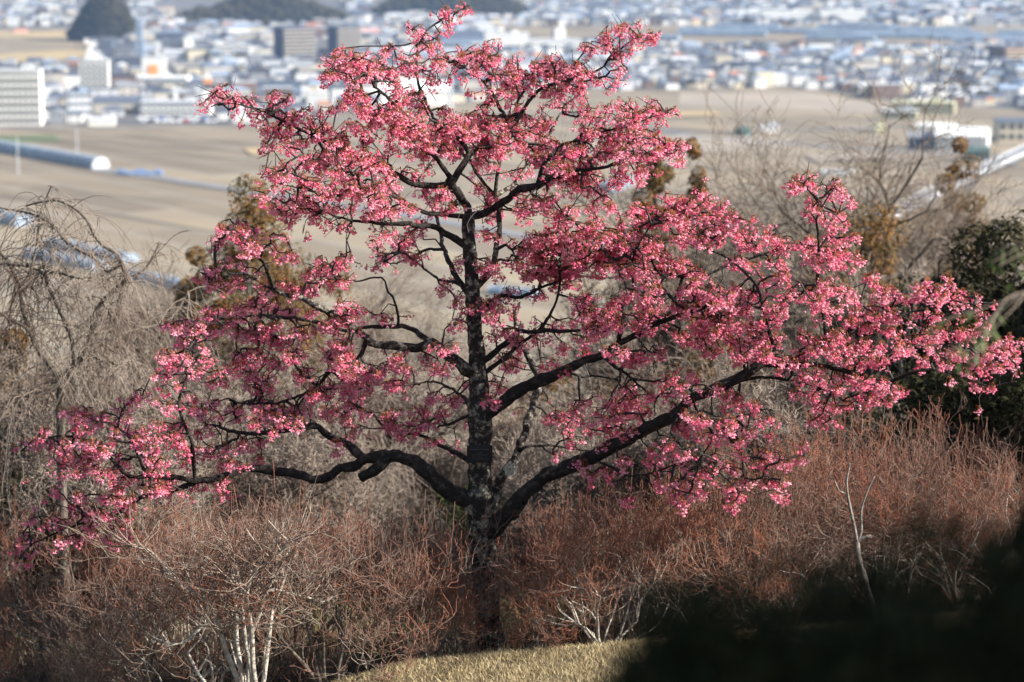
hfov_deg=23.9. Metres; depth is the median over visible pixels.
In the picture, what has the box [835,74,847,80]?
house
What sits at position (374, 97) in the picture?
house
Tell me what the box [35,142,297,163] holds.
ditch
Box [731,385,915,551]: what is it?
brush bush
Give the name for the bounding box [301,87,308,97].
house
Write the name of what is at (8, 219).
greenhouse
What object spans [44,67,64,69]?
house
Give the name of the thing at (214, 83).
house
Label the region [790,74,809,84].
house
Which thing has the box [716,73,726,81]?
house
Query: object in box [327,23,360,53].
tower block
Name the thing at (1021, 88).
house
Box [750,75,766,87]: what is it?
house
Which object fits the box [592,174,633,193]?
greenhouse
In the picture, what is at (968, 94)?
house
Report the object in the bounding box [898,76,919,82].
house
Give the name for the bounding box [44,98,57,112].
house
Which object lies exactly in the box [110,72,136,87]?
house
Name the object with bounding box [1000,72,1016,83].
house
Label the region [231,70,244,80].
house
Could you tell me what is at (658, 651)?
leafy bush
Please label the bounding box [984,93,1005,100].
house
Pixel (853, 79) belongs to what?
house
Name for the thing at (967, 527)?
bare shrub
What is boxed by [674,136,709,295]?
conifer
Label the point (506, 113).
road
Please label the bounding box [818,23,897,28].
greenhouse
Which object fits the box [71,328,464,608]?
weeping tree
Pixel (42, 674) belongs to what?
bare shrub
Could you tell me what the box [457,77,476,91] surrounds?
house
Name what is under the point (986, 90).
house
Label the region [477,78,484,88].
house
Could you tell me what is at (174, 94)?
house
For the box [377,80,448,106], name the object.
building
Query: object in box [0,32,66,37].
tan strip
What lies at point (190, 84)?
house
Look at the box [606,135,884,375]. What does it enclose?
bare tree
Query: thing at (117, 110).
house
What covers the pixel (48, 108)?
house
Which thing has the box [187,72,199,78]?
house
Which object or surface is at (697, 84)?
house
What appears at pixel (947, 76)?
house
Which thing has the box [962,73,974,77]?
house
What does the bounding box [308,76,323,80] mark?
house
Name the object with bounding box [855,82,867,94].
house
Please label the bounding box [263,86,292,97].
house
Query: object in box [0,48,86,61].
tan field
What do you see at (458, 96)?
house
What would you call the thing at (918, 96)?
house
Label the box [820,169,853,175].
building
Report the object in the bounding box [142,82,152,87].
house
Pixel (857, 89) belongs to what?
garden trees
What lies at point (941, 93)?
house
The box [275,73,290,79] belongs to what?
house
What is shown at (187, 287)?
conifer
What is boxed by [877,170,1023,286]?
bare tree
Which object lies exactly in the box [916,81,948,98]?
house
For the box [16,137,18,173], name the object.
pole
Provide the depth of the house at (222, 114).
1217.88 m
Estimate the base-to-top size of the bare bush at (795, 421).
2.740 m
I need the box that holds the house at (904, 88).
[896,79,915,93]
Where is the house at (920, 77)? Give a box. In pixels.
[913,73,923,80]
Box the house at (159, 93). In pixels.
[152,87,168,98]
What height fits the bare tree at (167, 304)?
3.915 m
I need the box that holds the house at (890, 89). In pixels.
[867,83,900,98]
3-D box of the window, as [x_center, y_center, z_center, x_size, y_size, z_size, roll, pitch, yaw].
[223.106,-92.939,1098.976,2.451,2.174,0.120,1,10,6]
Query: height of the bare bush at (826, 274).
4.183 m
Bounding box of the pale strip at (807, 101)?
[679,92,891,112]
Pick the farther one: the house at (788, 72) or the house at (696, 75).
the house at (788, 72)
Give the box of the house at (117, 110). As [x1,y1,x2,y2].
[102,105,123,116]
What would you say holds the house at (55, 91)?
on the town pavement
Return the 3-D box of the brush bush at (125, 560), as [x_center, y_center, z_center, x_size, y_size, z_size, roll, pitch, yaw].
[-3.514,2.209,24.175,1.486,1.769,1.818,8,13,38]
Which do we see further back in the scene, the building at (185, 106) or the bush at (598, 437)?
the building at (185, 106)
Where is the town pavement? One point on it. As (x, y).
(131, 119)
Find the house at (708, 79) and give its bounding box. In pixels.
[700,77,713,86]
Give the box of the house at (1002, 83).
[993,82,1008,90]
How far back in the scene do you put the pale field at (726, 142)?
1096.96 m
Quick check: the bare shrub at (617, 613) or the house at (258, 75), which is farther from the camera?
the house at (258, 75)
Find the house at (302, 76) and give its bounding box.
[295,71,318,80]
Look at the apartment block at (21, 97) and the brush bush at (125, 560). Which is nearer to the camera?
the brush bush at (125, 560)
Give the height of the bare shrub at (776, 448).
1.918 m
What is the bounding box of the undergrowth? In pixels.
[0,414,1004,681]
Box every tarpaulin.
[117,169,141,174]
[140,169,163,174]
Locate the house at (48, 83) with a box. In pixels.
[43,81,57,85]
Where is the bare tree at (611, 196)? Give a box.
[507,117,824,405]
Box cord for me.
[458,208,476,231]
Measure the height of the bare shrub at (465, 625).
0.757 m
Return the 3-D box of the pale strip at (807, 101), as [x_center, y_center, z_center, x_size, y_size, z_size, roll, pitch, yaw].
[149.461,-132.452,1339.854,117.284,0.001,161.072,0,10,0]
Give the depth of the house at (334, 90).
1320.22 m
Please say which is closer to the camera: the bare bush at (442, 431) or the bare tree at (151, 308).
the bare bush at (442, 431)
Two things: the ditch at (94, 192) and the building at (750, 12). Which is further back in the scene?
the building at (750, 12)
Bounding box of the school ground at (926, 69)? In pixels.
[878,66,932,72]
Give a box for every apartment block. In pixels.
[0,64,43,125]
[79,48,109,90]
[988,43,1023,60]
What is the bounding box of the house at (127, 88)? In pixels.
[117,82,137,94]
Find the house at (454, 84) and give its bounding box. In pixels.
[452,79,456,87]
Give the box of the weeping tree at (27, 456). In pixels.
[0,337,226,636]
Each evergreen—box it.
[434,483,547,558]
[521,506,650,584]
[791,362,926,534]
[826,266,1023,504]
[887,209,1023,522]
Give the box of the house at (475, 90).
[469,89,482,91]
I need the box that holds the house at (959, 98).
[948,91,966,104]
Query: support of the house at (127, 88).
on the town pavement
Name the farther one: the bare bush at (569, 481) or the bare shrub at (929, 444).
the bare bush at (569, 481)
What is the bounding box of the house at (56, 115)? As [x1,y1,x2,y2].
[49,108,64,122]
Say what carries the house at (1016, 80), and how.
on the town pavement
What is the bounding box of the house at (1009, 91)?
[995,85,1018,98]
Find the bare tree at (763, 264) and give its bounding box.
[664,157,945,372]
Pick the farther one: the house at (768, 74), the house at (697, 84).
the house at (768, 74)
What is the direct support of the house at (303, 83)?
on the town pavement
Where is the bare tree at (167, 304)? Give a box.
[17,223,323,419]
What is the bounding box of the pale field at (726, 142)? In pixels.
[586,135,791,154]
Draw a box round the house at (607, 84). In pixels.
[589,75,609,87]
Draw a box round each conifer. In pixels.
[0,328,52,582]
[163,244,222,405]
[190,173,322,415]
[256,242,354,417]
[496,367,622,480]
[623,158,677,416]
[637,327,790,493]
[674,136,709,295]
[795,196,913,379]
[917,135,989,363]
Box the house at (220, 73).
[211,71,228,79]
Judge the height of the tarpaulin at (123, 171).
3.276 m
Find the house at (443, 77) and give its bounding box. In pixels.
[438,75,455,80]
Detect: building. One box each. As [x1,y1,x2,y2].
[13,28,27,32]
[65,87,91,116]
[88,116,116,125]
[93,95,142,113]
[101,38,112,58]
[113,52,140,71]
[114,40,142,54]
[136,73,191,87]
[140,96,212,114]
[141,53,166,74]
[150,29,186,40]
[163,38,182,48]
[183,34,193,48]
[195,87,230,94]
[197,74,211,84]
[216,42,251,56]
[232,105,262,122]
[257,77,301,97]
[306,87,328,108]
[361,25,379,32]
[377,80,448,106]
[441,31,484,43]
[484,30,528,49]
[529,37,580,47]
[552,25,565,38]
[725,11,758,15]
[759,9,812,19]
[759,121,779,132]
[817,8,866,20]
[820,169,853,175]
[860,0,892,6]
[872,120,885,132]
[881,106,918,119]
[892,97,955,113]
[907,131,935,148]
[916,122,957,129]
[935,126,990,150]
[962,146,990,161]
[993,118,1023,141]
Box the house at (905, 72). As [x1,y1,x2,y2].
[896,71,913,76]
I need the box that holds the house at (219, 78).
[212,77,227,80]
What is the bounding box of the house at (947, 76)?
[939,75,952,79]
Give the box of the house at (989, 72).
[983,70,997,76]
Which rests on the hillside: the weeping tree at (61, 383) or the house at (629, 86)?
the weeping tree at (61, 383)
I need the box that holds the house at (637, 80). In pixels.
[633,76,645,85]
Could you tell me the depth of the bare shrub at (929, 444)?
20.71 m
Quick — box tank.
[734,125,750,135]
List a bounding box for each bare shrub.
[0,483,205,675]
[0,566,112,681]
[0,595,40,681]
[2,546,224,681]
[16,634,188,681]
[24,522,337,681]
[36,465,258,656]
[43,474,433,681]
[83,500,414,681]
[151,488,410,658]
[162,462,520,681]
[317,501,503,668]
[336,500,543,657]
[383,558,526,655]
[411,377,639,529]
[466,467,731,646]
[468,495,663,645]
[477,532,624,650]
[506,480,755,635]
[559,463,810,636]
[572,470,818,628]
[614,462,838,628]
[640,435,892,621]
[673,401,954,614]
[711,420,979,607]
[711,432,984,618]
[749,390,1023,582]
[780,417,1019,605]
[830,401,1023,599]
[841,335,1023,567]
[905,423,1023,567]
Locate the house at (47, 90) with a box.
[43,86,63,97]
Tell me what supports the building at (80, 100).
on the town pavement
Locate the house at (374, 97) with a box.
[369,96,380,107]
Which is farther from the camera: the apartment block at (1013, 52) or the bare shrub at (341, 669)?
the apartment block at (1013, 52)
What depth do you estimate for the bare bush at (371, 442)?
27.37 m
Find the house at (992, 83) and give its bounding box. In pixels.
[984,81,1001,85]
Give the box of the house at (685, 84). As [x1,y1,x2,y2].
[683,79,693,86]
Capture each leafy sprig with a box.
[924,292,1023,378]
[985,240,1023,294]
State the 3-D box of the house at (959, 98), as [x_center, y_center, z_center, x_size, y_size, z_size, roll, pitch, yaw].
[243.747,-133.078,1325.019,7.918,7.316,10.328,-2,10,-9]
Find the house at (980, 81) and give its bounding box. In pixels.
[975,78,992,84]
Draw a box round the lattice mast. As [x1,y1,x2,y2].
[134,19,145,63]
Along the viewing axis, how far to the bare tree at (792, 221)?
32.48 m
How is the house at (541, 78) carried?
on the town pavement
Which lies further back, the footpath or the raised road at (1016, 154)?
the footpath
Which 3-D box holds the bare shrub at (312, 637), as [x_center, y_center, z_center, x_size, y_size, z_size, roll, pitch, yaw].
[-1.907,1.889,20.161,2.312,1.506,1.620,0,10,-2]
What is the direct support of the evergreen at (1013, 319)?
on the hillside
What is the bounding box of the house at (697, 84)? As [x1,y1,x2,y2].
[694,81,707,88]
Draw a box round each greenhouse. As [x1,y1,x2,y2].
[0,140,109,168]
[0,209,33,226]
[22,247,108,270]
[44,237,138,262]
[123,268,205,289]
[486,284,538,298]
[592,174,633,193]
[613,34,679,40]
[678,26,739,31]
[678,30,766,35]
[713,23,779,26]
[740,27,827,33]
[805,34,875,40]
[809,29,892,33]
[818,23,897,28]
[853,32,936,38]
[888,26,970,31]
[901,30,983,33]
[936,34,1023,39]
[953,37,1023,43]
[997,30,1023,34]
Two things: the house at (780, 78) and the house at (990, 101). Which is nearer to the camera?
the house at (990, 101)
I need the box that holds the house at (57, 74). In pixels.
[44,67,64,89]
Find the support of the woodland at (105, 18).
on the hill
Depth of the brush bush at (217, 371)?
28.52 m
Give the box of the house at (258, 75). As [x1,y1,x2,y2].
[247,70,265,84]
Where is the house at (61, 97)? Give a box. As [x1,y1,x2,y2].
[48,93,65,104]
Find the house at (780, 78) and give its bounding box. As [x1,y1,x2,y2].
[774,73,786,84]
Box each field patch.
[244,147,285,154]
[619,111,721,116]
[807,151,895,162]
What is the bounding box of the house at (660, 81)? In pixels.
[657,79,668,86]
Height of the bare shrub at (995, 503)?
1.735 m
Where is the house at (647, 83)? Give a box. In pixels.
[641,77,654,88]
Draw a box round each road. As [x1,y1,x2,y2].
[0,113,1023,157]
[88,168,557,241]
[850,144,1023,243]
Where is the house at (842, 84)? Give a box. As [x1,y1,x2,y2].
[838,79,852,90]
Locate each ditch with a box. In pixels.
[0,136,276,153]
[0,181,178,202]
[0,194,213,231]
[15,130,243,142]
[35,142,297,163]
[116,173,287,200]
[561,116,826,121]
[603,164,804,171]
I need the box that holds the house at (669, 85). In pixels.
[661,82,678,88]
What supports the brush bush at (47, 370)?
on the hillside
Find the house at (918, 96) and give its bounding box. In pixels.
[908,92,928,99]
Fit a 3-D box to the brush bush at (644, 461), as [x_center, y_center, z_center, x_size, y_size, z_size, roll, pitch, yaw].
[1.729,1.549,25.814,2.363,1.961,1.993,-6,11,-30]
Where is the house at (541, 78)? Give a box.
[539,76,556,87]
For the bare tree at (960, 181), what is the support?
on the hillside
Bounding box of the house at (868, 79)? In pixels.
[860,76,880,82]
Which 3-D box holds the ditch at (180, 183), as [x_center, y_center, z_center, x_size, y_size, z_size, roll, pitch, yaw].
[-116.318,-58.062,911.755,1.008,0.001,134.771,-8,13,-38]
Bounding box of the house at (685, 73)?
[680,71,691,80]
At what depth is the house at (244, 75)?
1457.48 m
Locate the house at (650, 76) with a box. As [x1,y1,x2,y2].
[645,74,655,83]
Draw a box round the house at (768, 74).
[746,69,774,85]
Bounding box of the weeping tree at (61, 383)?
[0,185,231,651]
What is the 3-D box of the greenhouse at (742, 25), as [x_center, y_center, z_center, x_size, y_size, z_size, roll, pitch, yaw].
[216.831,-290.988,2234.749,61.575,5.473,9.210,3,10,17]
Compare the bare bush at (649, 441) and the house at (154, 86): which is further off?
the house at (154, 86)
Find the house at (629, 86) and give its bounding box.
[616,76,633,89]
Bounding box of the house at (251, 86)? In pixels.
[230,81,256,93]
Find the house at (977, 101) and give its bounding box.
[969,96,986,106]
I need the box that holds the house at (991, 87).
[979,83,993,89]
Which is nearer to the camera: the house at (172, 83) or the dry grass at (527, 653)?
the dry grass at (527, 653)
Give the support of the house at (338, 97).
on the town pavement
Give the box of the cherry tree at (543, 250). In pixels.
[7,0,1023,653]
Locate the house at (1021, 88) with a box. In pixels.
[1014,82,1023,94]
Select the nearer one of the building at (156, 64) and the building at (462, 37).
the building at (156, 64)
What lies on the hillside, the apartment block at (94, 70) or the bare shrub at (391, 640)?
the bare shrub at (391, 640)
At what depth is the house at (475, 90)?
1383.43 m
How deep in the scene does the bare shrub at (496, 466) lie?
27.76 m
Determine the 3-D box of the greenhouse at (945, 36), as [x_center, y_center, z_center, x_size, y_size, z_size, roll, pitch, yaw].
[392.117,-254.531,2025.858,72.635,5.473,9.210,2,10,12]
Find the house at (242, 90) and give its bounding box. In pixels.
[224,87,250,94]
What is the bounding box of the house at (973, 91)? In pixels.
[967,87,989,95]
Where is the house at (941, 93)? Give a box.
[932,86,951,96]
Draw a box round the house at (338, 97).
[335,95,354,110]
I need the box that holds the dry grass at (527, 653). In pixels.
[331,606,1004,681]
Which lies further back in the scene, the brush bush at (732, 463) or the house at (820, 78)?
the house at (820, 78)
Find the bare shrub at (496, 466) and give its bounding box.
[411,377,639,529]
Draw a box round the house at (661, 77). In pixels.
[657,75,665,80]
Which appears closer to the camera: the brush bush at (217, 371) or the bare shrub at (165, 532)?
the bare shrub at (165, 532)
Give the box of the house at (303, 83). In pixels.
[301,81,307,86]
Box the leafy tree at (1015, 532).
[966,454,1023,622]
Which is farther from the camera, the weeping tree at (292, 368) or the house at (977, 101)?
the house at (977, 101)
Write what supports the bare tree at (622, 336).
on the hillside
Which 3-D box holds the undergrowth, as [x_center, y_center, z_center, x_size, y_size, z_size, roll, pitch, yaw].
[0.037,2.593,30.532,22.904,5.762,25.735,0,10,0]
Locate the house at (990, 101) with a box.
[986,96,994,104]
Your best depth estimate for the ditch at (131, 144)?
1084.62 m
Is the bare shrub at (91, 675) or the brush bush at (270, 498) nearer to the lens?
the bare shrub at (91, 675)
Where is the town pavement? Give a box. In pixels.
[0,0,1023,125]
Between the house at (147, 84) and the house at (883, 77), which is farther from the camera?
the house at (883, 77)
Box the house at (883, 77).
[872,74,890,82]
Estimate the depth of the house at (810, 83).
1442.70 m
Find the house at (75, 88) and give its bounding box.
[70,85,79,90]
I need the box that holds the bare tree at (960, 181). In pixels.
[726,125,1017,360]
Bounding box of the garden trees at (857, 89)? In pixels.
[6,0,1018,117]
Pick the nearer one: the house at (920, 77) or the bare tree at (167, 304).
the bare tree at (167, 304)
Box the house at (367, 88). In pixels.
[354,84,373,95]
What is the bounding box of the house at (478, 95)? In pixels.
[469,92,484,99]
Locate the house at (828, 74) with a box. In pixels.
[821,72,838,78]
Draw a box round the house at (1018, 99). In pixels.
[1012,94,1023,105]
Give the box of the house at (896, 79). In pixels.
[889,78,902,81]
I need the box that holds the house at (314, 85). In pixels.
[307,81,327,90]
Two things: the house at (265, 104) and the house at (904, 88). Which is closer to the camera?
the house at (265, 104)
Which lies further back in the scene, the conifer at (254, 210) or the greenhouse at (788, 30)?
the greenhouse at (788, 30)
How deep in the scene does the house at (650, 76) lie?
1490.25 m
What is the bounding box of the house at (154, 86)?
[148,85,163,87]
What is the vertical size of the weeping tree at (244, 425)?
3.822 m
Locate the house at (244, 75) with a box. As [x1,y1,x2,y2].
[236,73,251,80]
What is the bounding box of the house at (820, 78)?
[815,77,828,84]
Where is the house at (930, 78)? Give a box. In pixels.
[924,76,942,80]
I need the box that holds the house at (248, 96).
[232,94,252,107]
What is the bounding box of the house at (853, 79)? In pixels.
[842,75,859,82]
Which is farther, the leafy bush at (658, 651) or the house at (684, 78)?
the house at (684, 78)
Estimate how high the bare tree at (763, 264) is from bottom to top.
6.038 m
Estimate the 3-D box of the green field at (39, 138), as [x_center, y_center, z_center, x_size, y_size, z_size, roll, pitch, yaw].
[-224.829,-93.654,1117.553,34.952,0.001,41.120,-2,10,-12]
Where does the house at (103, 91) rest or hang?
on the town pavement
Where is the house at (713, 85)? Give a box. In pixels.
[708,82,723,87]
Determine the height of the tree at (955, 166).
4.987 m
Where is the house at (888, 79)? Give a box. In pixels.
[884,77,895,82]
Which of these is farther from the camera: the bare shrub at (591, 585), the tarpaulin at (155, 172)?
the tarpaulin at (155, 172)
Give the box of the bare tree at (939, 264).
[801,123,1023,324]
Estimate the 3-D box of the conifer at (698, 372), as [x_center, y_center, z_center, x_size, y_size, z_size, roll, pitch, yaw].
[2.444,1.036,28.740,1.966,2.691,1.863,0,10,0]
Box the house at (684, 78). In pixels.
[681,76,693,84]
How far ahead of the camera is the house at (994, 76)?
1493.19 m
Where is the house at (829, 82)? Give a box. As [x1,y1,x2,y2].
[820,78,837,86]
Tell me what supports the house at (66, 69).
on the town pavement
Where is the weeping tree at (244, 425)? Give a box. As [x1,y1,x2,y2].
[0,307,400,638]
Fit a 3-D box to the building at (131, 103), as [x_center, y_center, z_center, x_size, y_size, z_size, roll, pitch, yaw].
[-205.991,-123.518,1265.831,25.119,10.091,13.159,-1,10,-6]
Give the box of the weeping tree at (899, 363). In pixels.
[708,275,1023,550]
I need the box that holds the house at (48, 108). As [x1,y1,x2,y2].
[44,105,65,119]
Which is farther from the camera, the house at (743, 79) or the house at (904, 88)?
the house at (743, 79)
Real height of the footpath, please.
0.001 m
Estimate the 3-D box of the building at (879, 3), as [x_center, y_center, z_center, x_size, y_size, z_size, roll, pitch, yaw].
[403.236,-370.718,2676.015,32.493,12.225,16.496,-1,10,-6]
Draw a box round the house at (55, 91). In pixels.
[49,89,62,92]
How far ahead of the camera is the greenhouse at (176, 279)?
668.91 m
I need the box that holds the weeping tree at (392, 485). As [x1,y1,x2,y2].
[237,414,434,615]
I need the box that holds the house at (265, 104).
[258,97,290,113]
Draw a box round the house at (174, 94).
[171,89,186,98]
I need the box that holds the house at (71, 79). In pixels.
[64,72,79,88]
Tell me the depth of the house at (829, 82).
1464.48 m
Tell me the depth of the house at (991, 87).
1394.56 m
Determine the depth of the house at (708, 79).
1463.64 m
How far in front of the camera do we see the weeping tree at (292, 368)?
30.23 m
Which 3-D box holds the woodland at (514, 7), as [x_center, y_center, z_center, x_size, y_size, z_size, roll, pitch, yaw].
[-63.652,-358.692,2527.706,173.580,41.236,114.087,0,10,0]
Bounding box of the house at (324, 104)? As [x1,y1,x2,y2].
[315,101,332,112]
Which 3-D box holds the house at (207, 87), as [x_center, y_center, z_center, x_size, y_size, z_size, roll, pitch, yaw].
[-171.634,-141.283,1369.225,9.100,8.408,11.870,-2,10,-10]
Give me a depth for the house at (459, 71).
1499.84 m
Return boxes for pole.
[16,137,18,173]
[449,51,452,112]
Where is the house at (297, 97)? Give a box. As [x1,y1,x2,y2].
[284,94,299,100]
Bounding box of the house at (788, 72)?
[774,70,791,80]
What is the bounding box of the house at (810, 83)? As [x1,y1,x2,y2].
[803,79,818,88]
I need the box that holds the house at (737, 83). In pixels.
[732,79,742,87]
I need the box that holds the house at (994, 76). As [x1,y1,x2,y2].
[985,75,999,80]
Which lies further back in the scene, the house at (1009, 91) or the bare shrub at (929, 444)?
the house at (1009, 91)
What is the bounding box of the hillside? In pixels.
[0,450,980,681]
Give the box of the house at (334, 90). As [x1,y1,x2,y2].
[328,85,350,104]
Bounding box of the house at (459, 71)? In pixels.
[455,69,468,79]
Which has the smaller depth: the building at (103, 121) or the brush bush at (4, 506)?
the brush bush at (4, 506)
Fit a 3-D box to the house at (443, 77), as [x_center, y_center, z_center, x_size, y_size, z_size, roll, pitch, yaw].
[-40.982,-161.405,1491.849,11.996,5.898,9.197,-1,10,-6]
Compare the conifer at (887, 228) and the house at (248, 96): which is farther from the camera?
the house at (248, 96)
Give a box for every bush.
[0,285,280,624]
[0,370,284,633]
[0,425,165,616]
[0,468,87,635]
[6,318,111,573]
[81,485,222,625]
[95,387,424,624]
[165,311,458,536]
[168,334,284,518]
[201,446,345,606]
[282,469,424,597]
[311,310,584,548]
[339,456,572,612]
[362,497,472,608]
[460,387,711,606]
[488,307,769,515]
[495,479,573,592]
[510,198,856,422]
[575,343,867,581]
[578,573,823,681]
[580,397,750,543]
[611,334,967,591]
[620,313,994,558]
[634,492,1023,681]
[680,399,846,568]
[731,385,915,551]
[761,212,1023,427]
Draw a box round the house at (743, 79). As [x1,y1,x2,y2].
[738,76,746,81]
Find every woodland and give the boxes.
[65,0,140,41]
[175,0,350,25]
[370,0,528,16]
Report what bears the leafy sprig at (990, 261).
on the hillside
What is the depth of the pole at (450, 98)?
1258.28 m
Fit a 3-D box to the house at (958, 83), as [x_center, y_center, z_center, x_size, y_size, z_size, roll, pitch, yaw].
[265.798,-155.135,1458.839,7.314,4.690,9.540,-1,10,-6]
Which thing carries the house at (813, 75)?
on the town pavement
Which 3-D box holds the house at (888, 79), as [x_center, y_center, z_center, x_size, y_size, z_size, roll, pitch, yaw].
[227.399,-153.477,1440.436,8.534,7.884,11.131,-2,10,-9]
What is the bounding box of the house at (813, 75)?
[806,72,820,78]
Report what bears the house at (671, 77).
on the town pavement
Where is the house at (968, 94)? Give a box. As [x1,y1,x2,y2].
[963,91,973,100]
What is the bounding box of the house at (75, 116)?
[67,111,83,122]
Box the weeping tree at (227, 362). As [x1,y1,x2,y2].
[0,307,297,591]
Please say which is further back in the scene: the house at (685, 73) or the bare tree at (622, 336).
the house at (685, 73)
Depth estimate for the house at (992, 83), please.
1430.58 m
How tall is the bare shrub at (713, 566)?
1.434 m
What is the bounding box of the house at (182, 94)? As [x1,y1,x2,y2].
[177,90,192,98]
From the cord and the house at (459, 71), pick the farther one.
the house at (459, 71)
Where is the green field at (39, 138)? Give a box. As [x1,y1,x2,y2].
[0,134,61,141]
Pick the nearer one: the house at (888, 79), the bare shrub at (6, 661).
the bare shrub at (6, 661)
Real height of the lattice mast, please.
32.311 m
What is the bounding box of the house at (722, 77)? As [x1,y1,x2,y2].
[720,74,738,84]
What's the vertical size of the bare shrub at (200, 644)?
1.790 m
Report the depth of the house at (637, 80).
1470.71 m
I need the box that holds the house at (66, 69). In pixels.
[42,67,68,81]
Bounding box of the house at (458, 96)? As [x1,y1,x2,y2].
[452,91,464,101]
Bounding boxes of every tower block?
[273,23,314,60]
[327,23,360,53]
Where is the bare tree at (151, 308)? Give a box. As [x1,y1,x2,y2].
[20,217,243,395]
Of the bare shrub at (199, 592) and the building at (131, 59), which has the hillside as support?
the bare shrub at (199, 592)
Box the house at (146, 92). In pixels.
[139,87,171,97]
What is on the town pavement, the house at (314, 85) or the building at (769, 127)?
the house at (314, 85)
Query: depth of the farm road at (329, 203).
882.42 m
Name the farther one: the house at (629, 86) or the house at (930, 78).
the house at (930, 78)
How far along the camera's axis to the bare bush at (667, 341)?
31.13 m
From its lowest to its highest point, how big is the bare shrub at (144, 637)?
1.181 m
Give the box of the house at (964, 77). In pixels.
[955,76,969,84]
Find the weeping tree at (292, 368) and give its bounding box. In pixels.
[156,289,460,519]
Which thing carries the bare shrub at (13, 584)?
on the hillside
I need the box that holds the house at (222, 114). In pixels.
[217,109,231,120]
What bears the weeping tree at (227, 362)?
on the hillside
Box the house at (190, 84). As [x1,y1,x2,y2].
[184,79,203,92]
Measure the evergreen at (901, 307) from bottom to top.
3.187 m
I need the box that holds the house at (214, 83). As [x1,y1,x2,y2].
[212,81,223,86]
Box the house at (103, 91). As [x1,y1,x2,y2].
[90,87,118,96]
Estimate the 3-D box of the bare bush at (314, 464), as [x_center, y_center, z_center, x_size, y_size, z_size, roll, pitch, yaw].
[-2.626,1.752,24.391,3.174,2.885,3.494,-2,10,-11]
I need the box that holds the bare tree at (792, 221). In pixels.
[657,21,1023,374]
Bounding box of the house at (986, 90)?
[979,89,993,95]
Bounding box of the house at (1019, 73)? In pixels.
[1013,71,1023,76]
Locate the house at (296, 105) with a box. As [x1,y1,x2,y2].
[290,101,306,109]
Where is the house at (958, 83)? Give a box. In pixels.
[950,80,959,85]
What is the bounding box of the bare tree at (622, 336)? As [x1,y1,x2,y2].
[540,255,817,417]
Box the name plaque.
[467,441,492,462]
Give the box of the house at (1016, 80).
[1011,77,1023,84]
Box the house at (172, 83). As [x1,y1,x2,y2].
[153,81,185,88]
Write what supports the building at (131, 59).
on the town pavement
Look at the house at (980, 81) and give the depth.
1441.29 m
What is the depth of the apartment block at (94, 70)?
1402.44 m
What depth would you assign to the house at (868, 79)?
1435.08 m
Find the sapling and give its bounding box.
[835,463,874,590]
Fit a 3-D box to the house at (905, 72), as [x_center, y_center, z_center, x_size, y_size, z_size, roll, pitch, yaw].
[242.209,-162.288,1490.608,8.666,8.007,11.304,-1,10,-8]
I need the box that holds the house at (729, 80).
[726,75,740,86]
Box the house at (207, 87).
[201,84,215,98]
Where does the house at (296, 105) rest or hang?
on the town pavement
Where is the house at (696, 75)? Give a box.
[690,72,709,80]
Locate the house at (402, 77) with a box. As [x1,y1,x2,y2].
[393,70,415,79]
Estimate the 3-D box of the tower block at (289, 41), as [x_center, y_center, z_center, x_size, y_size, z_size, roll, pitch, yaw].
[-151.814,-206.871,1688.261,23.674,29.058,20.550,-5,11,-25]
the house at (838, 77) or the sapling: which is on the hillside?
the sapling
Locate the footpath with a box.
[672,125,915,131]
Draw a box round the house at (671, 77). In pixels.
[665,73,678,82]
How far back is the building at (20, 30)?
2158.29 m
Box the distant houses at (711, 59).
[0,0,1023,80]
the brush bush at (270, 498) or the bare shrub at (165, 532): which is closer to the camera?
the bare shrub at (165, 532)

